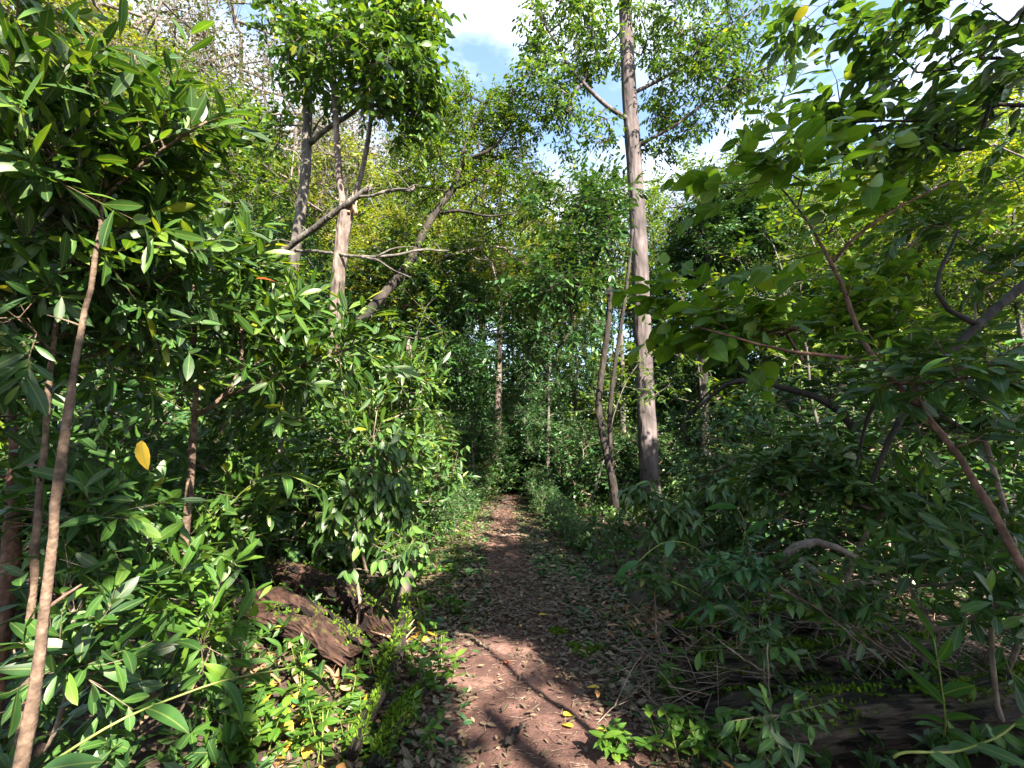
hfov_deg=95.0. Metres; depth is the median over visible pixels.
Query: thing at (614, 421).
shrub
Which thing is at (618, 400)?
understory sapling
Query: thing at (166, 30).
forest tree
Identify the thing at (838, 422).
shrub
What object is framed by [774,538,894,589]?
crooked branch
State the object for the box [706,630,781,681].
stick
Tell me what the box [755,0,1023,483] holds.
overhanging tree
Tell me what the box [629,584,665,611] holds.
stone
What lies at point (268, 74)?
forest tree
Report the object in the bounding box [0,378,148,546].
shrub
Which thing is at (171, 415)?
shrub
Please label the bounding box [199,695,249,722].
seedling
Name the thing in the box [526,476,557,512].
shrub
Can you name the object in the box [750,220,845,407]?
forest tree
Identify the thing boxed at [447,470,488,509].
shrub
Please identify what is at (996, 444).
shrub
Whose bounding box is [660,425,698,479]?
shrub
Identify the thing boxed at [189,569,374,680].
rotting log
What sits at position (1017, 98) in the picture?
forest tree
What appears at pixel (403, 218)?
forest tree
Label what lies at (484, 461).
shrub
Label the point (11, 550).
sapling
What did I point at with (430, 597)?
seedling
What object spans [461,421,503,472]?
shrub
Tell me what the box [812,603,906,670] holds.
stick
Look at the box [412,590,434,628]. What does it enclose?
seedling
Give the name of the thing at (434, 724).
seedling
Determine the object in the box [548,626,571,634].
moss patch
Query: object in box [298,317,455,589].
shrub
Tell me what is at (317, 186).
forest tree
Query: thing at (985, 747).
ginger plant
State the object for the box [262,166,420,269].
broken limb
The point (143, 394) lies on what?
shrub
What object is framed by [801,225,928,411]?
forest tree
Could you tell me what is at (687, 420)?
understory sapling
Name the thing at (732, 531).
shrub
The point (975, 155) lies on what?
forest tree
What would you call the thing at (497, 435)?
forest tree
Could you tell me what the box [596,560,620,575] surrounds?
stone
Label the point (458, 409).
forest tree
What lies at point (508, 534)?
stick
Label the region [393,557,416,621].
sapling stump
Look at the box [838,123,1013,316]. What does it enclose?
forest tree
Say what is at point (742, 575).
shrub
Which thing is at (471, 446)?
shrub
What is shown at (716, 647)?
seedling
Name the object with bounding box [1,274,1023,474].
distant wood
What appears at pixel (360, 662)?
seedling
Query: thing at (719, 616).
mossy log
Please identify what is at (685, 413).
forest tree
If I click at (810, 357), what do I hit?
understory sapling
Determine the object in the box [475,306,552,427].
forest tree
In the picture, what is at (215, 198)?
forest tree
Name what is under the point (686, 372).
understory sapling
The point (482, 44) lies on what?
sky
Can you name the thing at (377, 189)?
forest tree
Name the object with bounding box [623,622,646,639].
seedling
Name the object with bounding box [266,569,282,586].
seedling
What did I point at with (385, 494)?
shrub
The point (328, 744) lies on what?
moss and grass
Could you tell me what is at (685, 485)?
shrub
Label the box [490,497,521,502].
tree root
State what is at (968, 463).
shrub
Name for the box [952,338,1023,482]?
shrub
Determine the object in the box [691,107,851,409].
forest tree
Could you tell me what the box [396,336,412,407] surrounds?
broken stump
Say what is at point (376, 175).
forest tree
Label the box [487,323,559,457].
forest tree
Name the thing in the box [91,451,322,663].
shrub
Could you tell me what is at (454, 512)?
shrub
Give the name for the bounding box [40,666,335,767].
ginger plant
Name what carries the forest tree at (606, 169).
on the ground
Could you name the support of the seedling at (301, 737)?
on the ground
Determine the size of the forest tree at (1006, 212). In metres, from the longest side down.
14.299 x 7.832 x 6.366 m
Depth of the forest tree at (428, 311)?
15.62 m
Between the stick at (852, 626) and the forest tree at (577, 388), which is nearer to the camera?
the stick at (852, 626)
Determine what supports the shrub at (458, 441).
on the ground
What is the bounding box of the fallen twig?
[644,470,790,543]
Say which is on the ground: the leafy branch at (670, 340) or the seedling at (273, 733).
the seedling at (273, 733)
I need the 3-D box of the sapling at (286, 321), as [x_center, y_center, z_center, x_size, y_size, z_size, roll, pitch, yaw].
[-1.665,0.319,3.097,2.016,3.320,1.204,3,-9,-21]
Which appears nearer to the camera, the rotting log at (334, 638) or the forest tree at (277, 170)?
the rotting log at (334, 638)
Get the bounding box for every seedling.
[197,718,278,764]
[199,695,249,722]
[217,695,294,767]
[219,688,298,731]
[238,678,301,706]
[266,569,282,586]
[271,720,315,757]
[283,636,316,691]
[294,687,340,764]
[297,679,328,735]
[316,695,345,717]
[336,708,356,755]
[340,673,368,719]
[346,551,362,567]
[347,645,370,691]
[359,729,397,756]
[361,640,409,676]
[386,579,398,603]
[400,622,430,681]
[402,688,422,725]
[410,649,466,692]
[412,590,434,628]
[413,564,425,596]
[416,701,445,752]
[417,566,438,575]
[420,593,439,604]
[427,621,450,661]
[436,584,468,613]
[437,562,457,571]
[441,530,449,547]
[446,571,456,590]
[451,543,461,563]
[460,517,470,539]
[589,718,661,763]
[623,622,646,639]
[642,704,698,752]
[650,642,688,698]
[654,703,734,766]
[667,704,720,742]
[684,616,710,671]
[704,706,780,761]
[705,644,725,675]
[747,738,811,767]
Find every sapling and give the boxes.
[0,0,271,767]
[0,163,221,750]
[0,314,174,728]
[42,183,420,703]
[201,249,330,375]
[353,272,458,409]
[569,342,658,507]
[577,376,629,435]
[603,356,635,435]
[628,265,743,470]
[652,60,1023,577]
[666,351,737,421]
[669,383,712,482]
[671,315,739,415]
[707,193,883,502]
[738,355,789,425]
[744,250,848,435]
[748,280,858,431]
[901,280,1023,358]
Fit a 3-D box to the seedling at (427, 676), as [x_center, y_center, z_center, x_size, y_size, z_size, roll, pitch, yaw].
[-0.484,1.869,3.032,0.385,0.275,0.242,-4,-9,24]
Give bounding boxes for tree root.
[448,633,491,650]
[487,505,529,508]
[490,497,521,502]
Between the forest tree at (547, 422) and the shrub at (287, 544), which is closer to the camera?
the shrub at (287, 544)
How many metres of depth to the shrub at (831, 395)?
14.17 m
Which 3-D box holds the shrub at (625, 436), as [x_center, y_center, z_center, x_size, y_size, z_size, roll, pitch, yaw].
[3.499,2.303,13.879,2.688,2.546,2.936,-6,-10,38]
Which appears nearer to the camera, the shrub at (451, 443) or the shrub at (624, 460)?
the shrub at (451, 443)
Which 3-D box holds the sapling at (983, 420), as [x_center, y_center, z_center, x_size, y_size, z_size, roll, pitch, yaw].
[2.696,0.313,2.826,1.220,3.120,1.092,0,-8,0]
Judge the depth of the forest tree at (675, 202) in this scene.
23.88 m
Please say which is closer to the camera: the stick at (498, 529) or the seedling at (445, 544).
the seedling at (445, 544)
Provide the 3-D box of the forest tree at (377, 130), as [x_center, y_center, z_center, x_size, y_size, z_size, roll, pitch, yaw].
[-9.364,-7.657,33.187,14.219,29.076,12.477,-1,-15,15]
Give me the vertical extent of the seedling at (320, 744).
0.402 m
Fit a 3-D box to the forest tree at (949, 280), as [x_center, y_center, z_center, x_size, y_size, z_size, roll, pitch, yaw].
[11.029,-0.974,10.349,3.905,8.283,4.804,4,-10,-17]
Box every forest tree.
[0,0,148,243]
[0,0,171,99]
[0,0,254,337]
[0,70,179,332]
[0,120,59,300]
[3,0,118,65]
[22,188,279,384]
[46,0,237,158]
[49,7,233,178]
[86,211,283,346]
[106,0,357,223]
[108,1,211,99]
[120,33,318,261]
[138,20,352,242]
[156,279,322,428]
[190,109,335,311]
[192,18,389,263]
[200,192,330,370]
[224,113,372,321]
[264,235,388,380]
[268,125,410,293]
[305,87,459,303]
[306,156,468,348]
[323,241,389,408]
[324,102,448,334]
[327,192,465,410]
[327,252,430,411]
[345,224,511,421]
[356,115,509,358]
[401,289,476,470]
[414,104,569,407]
[414,234,506,409]
[417,157,572,493]
[420,326,489,469]
[427,314,508,478]
[441,272,520,445]
[473,226,574,413]
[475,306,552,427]
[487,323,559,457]
[508,155,632,424]
[508,306,587,483]
[509,242,612,416]
[525,275,617,449]
[542,147,654,416]
[555,178,693,432]
[596,141,769,464]
[602,245,817,426]
[649,174,797,418]
[653,313,724,488]
[688,173,822,360]
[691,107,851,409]
[691,298,772,449]
[724,336,807,463]
[738,160,899,430]
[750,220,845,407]
[759,132,984,375]
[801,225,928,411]
[824,124,1023,360]
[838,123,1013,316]
[861,67,1023,347]
[862,92,1023,360]
[877,143,1023,377]
[945,102,1023,343]
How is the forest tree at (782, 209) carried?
on the ground
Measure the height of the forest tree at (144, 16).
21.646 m
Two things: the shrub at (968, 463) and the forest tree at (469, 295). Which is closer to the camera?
the shrub at (968, 463)
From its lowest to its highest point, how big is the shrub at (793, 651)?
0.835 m
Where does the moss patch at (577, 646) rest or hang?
on the path
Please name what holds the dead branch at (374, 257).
attached to the forked tree at (411, 44)
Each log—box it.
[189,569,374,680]
[232,549,396,646]
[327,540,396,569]
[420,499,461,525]
[664,600,854,643]
[689,627,960,690]
[694,676,906,730]
[752,661,1023,759]
[770,676,914,701]
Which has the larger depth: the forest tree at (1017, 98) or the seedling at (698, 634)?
the forest tree at (1017, 98)
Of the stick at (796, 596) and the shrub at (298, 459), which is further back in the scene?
the shrub at (298, 459)
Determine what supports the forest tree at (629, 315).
on the ground
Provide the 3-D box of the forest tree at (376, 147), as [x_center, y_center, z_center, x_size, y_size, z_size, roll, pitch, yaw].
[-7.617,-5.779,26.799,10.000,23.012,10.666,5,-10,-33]
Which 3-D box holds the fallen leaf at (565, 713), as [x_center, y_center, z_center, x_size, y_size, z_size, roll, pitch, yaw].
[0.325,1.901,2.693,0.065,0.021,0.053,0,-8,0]
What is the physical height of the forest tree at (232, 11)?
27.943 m
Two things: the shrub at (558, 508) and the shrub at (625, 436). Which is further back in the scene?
the shrub at (625, 436)
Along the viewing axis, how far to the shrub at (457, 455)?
11.49 m
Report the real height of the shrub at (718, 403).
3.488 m
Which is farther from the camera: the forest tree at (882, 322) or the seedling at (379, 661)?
the forest tree at (882, 322)
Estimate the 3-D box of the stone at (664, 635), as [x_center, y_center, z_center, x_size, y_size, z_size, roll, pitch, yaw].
[1.318,2.070,3.868,0.253,0.186,0.197,0,-8,0]
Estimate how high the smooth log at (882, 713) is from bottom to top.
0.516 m
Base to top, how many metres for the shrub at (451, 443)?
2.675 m
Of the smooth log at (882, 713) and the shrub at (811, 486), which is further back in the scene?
the shrub at (811, 486)
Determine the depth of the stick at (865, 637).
2.62 m
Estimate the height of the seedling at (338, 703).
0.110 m
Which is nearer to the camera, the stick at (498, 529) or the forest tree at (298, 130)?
the stick at (498, 529)
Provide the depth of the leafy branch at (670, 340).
2.55 m
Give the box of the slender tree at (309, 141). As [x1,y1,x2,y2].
[220,0,404,293]
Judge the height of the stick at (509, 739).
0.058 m
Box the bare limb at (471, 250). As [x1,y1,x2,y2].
[444,238,531,293]
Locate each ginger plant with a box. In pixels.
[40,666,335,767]
[196,472,327,550]
[613,502,775,632]
[767,572,929,636]
[889,592,992,757]
[892,716,1023,767]
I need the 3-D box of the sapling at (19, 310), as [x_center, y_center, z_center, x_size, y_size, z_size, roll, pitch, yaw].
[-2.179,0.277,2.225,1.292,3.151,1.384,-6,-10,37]
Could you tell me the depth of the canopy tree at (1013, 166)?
7.24 m
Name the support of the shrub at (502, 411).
on the ground
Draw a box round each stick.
[342,587,413,761]
[362,681,428,767]
[493,528,526,535]
[497,533,525,536]
[504,722,523,746]
[590,637,637,657]
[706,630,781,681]
[766,641,771,713]
[776,583,886,665]
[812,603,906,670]
[838,621,915,672]
[871,637,933,677]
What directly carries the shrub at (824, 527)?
on the ground
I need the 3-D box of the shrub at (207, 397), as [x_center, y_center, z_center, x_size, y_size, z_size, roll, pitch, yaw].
[-2.072,0.638,3.858,1.743,2.862,1.316,0,-8,0]
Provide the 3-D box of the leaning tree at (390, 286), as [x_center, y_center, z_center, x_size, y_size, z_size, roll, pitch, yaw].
[-1.574,-2.865,12.299,5.596,12.072,3.462,3,-9,-23]
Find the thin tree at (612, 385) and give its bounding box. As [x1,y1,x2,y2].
[555,229,633,517]
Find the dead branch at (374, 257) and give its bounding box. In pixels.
[294,227,448,288]
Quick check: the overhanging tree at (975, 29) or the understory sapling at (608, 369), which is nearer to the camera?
the overhanging tree at (975, 29)
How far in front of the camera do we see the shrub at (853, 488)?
3.60 m
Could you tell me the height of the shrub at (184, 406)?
2.827 m
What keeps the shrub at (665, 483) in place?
on the ground
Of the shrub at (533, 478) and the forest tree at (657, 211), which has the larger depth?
the forest tree at (657, 211)
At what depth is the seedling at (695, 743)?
2.31 m
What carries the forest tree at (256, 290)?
on the ground
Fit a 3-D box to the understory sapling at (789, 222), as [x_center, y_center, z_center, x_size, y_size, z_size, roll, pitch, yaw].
[4.720,-0.217,7.348,2.497,6.256,2.272,6,-10,-35]
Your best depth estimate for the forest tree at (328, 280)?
17.33 m
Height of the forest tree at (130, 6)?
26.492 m
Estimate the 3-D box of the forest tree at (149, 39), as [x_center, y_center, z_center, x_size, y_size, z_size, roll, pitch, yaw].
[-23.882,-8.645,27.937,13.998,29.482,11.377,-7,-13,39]
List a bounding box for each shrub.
[0,259,245,606]
[0,330,91,549]
[0,331,198,612]
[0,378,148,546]
[0,427,236,767]
[18,367,226,561]
[52,341,231,426]
[53,313,433,507]
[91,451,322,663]
[106,521,285,750]
[137,398,435,613]
[157,313,365,602]
[183,424,319,548]
[186,331,303,431]
[195,399,406,530]
[266,435,423,573]
[283,446,419,565]
[297,419,416,478]
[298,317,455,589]
[307,422,436,625]
[317,408,480,541]
[345,407,448,503]
[402,404,470,510]
[423,489,466,529]
[426,412,475,494]
[426,414,487,490]
[429,414,476,489]
[442,478,479,518]
[443,416,515,489]
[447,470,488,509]
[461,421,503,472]
[462,462,495,502]
[464,419,530,496]
[469,463,502,499]
[476,404,529,429]
[477,450,522,492]
[480,411,543,461]
[501,416,564,491]
[513,424,590,488]
[513,433,573,490]
[514,460,543,491]
[518,466,555,501]
[521,461,554,494]
[522,472,560,505]
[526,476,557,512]
[533,482,565,516]
[537,415,633,505]
[540,493,577,526]
[541,415,626,500]
[545,496,585,534]
[555,441,603,495]
[561,514,595,551]
[577,444,638,482]
[581,412,636,457]
[587,434,640,498]
[589,419,679,498]
[601,419,691,503]
[612,478,761,615]
[614,422,672,480]
[623,549,703,677]
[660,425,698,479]
[666,362,816,561]
[667,463,709,501]
[673,446,793,554]
[681,449,795,558]
[686,416,746,463]
[691,377,784,464]
[691,532,788,637]
[694,582,816,698]
[717,347,1023,610]
[717,408,1023,599]
[721,683,839,767]
[728,407,816,507]
[750,408,836,484]
[760,545,898,680]
[770,485,843,556]
[772,364,872,426]
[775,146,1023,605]
[777,437,868,526]
[784,349,899,433]
[801,420,971,553]
[802,406,886,508]
[817,473,1023,767]
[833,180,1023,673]
[834,355,1023,539]
[860,368,1023,459]
[880,401,1023,576]
[904,400,1023,577]
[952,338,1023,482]
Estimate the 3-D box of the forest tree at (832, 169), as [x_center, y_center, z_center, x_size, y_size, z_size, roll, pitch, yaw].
[12.823,-2.385,17.448,6.046,13.329,7.439,-1,-7,-3]
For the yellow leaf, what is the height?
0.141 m
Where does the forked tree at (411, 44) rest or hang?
on the ground
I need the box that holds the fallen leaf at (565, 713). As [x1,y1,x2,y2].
[563,711,573,715]
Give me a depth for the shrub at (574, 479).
11.96 m
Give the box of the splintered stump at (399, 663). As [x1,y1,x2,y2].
[372,618,414,684]
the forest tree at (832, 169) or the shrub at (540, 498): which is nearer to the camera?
the shrub at (540, 498)
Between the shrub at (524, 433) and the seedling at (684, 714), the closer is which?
the seedling at (684, 714)
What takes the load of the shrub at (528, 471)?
on the ground
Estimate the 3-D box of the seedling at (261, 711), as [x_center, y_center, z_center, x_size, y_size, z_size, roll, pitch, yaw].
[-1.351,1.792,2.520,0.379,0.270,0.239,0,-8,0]
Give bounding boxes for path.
[336,489,737,767]
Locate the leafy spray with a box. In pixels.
[832,328,1023,423]
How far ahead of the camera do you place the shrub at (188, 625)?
2.29 m
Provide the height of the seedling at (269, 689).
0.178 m
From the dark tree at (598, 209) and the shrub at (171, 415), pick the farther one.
the dark tree at (598, 209)
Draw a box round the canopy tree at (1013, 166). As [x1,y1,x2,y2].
[830,4,1023,251]
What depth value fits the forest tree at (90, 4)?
20.21 m
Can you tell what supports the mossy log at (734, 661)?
on the ground
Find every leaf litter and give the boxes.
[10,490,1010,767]
[122,560,975,710]
[211,603,436,767]
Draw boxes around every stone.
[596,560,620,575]
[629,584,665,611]
[657,622,678,643]
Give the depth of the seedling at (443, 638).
3.44 m
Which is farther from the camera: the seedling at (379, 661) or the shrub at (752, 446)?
the shrub at (752, 446)
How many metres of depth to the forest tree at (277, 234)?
12.02 m
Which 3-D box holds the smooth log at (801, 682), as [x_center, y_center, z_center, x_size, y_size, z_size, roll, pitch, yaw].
[1.937,1.691,2.478,1.076,0.305,0.223,-3,-8,19]
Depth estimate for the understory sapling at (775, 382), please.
12.70 m
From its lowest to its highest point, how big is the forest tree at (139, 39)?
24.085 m
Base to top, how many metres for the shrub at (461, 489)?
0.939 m
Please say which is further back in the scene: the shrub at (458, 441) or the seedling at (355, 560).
the shrub at (458, 441)
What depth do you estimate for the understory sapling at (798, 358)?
11.01 m
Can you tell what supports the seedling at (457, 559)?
on the ground
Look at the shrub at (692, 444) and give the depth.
15.35 m
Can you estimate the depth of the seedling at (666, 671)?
3.01 m
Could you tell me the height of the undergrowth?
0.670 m
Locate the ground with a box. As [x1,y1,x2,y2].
[2,473,1023,767]
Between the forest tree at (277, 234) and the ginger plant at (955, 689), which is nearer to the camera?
the ginger plant at (955, 689)
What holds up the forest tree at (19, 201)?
on the ground
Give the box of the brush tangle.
[538,521,1023,727]
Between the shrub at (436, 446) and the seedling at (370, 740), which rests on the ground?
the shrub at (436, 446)
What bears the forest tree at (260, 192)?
on the ground
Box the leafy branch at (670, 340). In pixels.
[606,252,828,402]
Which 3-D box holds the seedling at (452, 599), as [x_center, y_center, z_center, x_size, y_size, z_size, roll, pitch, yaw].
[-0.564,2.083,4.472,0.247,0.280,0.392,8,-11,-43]
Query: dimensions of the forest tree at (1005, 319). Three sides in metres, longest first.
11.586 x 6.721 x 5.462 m
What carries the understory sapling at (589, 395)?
on the ground
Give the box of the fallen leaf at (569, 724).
[561,723,572,726]
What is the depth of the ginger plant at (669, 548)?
3.20 m
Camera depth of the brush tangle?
3.10 m
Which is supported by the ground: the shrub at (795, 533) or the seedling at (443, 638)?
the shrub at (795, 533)
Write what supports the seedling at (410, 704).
on the path
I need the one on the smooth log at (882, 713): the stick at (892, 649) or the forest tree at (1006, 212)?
the stick at (892, 649)
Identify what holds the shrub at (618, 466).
on the ground
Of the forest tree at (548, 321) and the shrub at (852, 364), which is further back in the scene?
the forest tree at (548, 321)
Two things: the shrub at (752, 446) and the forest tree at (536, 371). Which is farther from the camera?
the forest tree at (536, 371)
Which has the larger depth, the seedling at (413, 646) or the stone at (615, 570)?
the stone at (615, 570)
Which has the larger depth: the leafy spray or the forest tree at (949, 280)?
the forest tree at (949, 280)
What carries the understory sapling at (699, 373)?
on the ground
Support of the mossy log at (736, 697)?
on the ground
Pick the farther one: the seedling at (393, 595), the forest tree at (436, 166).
the forest tree at (436, 166)
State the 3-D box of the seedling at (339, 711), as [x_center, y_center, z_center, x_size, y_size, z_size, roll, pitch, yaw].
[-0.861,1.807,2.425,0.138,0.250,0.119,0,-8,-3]
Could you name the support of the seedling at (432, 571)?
on the ground
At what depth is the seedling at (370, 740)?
2.37 m
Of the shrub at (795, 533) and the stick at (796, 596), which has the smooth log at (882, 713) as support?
the stick at (796, 596)
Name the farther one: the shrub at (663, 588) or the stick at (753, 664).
the shrub at (663, 588)
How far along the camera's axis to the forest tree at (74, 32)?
15.20 m
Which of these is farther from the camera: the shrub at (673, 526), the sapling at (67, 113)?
the shrub at (673, 526)
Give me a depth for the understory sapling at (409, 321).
11.63 m
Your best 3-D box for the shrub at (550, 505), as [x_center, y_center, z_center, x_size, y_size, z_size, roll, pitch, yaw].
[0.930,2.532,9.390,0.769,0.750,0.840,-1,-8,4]
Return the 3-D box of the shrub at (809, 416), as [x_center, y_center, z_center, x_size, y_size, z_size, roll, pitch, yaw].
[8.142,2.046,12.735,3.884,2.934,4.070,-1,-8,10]
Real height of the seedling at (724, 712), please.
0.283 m
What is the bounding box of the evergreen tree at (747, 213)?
[648,166,858,467]
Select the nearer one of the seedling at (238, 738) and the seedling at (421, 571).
the seedling at (238, 738)
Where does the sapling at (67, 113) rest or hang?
on the ground
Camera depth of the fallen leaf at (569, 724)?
2.61 m
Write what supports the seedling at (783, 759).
on the ground
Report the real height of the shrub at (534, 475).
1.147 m
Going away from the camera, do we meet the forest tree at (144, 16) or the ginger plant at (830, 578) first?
the ginger plant at (830, 578)
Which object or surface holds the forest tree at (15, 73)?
on the ground
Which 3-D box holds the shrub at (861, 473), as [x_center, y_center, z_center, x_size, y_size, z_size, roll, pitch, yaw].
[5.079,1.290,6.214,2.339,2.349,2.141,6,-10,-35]
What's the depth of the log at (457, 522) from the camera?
9.31 m
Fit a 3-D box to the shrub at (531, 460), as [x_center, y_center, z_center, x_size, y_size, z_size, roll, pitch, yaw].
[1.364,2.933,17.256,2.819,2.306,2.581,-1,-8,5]
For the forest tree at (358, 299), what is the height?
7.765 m
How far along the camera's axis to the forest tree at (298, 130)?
19.28 m
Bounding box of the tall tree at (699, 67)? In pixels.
[490,0,806,500]
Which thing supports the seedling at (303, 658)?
on the ground
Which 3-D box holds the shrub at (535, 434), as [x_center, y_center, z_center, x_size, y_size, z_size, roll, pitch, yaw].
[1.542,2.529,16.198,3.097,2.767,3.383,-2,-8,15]
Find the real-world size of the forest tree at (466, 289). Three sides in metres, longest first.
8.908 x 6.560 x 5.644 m
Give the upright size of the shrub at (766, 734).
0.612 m
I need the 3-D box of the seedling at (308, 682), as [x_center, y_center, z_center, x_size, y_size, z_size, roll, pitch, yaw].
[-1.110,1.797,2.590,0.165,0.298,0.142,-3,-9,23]
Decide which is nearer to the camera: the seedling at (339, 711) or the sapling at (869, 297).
the seedling at (339, 711)
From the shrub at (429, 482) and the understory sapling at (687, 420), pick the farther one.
the understory sapling at (687, 420)
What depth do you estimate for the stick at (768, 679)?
2.35 m
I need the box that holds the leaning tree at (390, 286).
[344,62,556,406]
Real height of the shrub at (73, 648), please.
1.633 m
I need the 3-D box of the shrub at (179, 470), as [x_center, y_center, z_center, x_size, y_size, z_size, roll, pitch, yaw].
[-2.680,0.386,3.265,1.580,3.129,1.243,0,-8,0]
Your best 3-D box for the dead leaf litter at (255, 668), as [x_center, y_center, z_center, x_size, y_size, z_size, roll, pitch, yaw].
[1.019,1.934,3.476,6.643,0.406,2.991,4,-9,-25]
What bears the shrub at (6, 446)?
on the ground
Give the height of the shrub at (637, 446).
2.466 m
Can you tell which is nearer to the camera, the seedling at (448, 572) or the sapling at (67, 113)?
the sapling at (67, 113)
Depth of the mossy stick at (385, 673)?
2.87 m
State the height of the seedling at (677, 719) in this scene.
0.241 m
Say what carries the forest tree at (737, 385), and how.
on the ground
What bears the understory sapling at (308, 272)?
on the ground
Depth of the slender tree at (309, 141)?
10.70 m
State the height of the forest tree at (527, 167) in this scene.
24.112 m
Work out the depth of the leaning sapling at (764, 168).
2.15 m
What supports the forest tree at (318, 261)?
on the ground
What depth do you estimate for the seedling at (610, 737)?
2.34 m
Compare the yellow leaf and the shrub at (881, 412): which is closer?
the yellow leaf
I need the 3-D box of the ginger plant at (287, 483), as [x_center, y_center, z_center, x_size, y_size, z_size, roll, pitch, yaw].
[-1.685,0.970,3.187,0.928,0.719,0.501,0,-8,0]
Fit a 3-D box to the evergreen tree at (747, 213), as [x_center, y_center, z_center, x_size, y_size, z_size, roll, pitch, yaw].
[6.287,-1.312,12.759,3.678,9.300,4.618,4,-9,-26]
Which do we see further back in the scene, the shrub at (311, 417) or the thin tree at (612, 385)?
the thin tree at (612, 385)
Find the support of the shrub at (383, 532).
on the ground
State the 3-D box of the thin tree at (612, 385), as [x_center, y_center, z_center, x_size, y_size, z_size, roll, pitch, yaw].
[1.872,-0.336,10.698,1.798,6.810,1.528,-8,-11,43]
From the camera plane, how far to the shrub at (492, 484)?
14.43 m
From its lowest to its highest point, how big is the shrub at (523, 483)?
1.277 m
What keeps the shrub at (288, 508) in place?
on the ground
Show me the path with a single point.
(548, 707)
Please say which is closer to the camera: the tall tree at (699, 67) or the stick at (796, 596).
the stick at (796, 596)
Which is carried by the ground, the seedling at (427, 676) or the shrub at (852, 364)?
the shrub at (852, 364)
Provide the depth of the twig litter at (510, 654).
3.10 m
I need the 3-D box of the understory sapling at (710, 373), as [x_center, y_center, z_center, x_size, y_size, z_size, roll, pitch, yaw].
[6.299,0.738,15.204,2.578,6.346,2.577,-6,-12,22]
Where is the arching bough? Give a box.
[639,360,879,460]
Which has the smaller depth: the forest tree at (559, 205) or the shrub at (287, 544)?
the shrub at (287, 544)
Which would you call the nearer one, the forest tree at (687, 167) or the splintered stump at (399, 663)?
the splintered stump at (399, 663)
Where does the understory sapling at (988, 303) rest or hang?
on the ground
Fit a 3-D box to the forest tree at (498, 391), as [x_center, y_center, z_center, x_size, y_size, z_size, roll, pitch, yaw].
[-0.494,-2.139,17.695,6.862,13.154,6.012,6,-10,-37]
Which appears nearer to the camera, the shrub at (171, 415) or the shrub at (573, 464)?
the shrub at (171, 415)
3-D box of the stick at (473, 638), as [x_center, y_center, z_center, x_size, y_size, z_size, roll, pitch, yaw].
[-0.312,2.052,3.760,0.511,0.035,0.113,-7,-11,42]
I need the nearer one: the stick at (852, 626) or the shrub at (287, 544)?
the stick at (852, 626)
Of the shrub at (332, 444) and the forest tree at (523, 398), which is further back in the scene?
the forest tree at (523, 398)
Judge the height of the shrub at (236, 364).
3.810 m
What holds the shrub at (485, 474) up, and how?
on the ground
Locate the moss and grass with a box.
[190,496,992,767]
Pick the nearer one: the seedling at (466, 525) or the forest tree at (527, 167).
the seedling at (466, 525)
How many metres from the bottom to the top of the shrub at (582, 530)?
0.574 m
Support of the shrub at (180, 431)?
on the ground
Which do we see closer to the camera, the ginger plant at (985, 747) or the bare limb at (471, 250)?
the ginger plant at (985, 747)
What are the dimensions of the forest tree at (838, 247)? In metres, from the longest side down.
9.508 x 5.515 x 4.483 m
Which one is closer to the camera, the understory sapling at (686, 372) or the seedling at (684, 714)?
the seedling at (684, 714)
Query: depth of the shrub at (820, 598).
2.73 m
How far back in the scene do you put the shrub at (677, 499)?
9.16 m
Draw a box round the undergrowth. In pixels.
[0,486,1023,767]
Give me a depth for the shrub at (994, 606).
2.24 m
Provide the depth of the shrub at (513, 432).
18.77 m
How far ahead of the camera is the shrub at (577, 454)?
12.82 m
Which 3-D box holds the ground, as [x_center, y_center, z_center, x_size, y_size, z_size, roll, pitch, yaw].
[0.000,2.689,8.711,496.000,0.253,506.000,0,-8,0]
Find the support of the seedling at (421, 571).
on the ground
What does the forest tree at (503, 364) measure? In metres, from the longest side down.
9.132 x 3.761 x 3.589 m
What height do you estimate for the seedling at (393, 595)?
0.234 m
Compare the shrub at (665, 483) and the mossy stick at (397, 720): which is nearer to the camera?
the mossy stick at (397, 720)
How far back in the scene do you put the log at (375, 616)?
4.15 m
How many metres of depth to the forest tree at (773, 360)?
13.09 m
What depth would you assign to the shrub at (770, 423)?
6.30 m
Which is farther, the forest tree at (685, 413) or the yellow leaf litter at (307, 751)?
the forest tree at (685, 413)
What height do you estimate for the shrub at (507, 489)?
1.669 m
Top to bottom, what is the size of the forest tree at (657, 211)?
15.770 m
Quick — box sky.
[0,0,1023,443]
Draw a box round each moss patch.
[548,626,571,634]
[565,641,610,657]
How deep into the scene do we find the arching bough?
4.51 m
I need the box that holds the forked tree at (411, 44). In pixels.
[250,0,467,414]
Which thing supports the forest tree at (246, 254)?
on the ground
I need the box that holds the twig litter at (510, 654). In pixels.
[339,567,768,767]
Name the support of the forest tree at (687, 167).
on the ground
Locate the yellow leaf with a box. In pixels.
[135,440,149,469]
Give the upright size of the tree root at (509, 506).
0.121 m
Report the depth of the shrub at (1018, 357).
6.71 m
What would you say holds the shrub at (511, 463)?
on the ground
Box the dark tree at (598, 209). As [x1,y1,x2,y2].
[477,147,652,521]
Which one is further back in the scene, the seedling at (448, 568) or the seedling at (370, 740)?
the seedling at (448, 568)

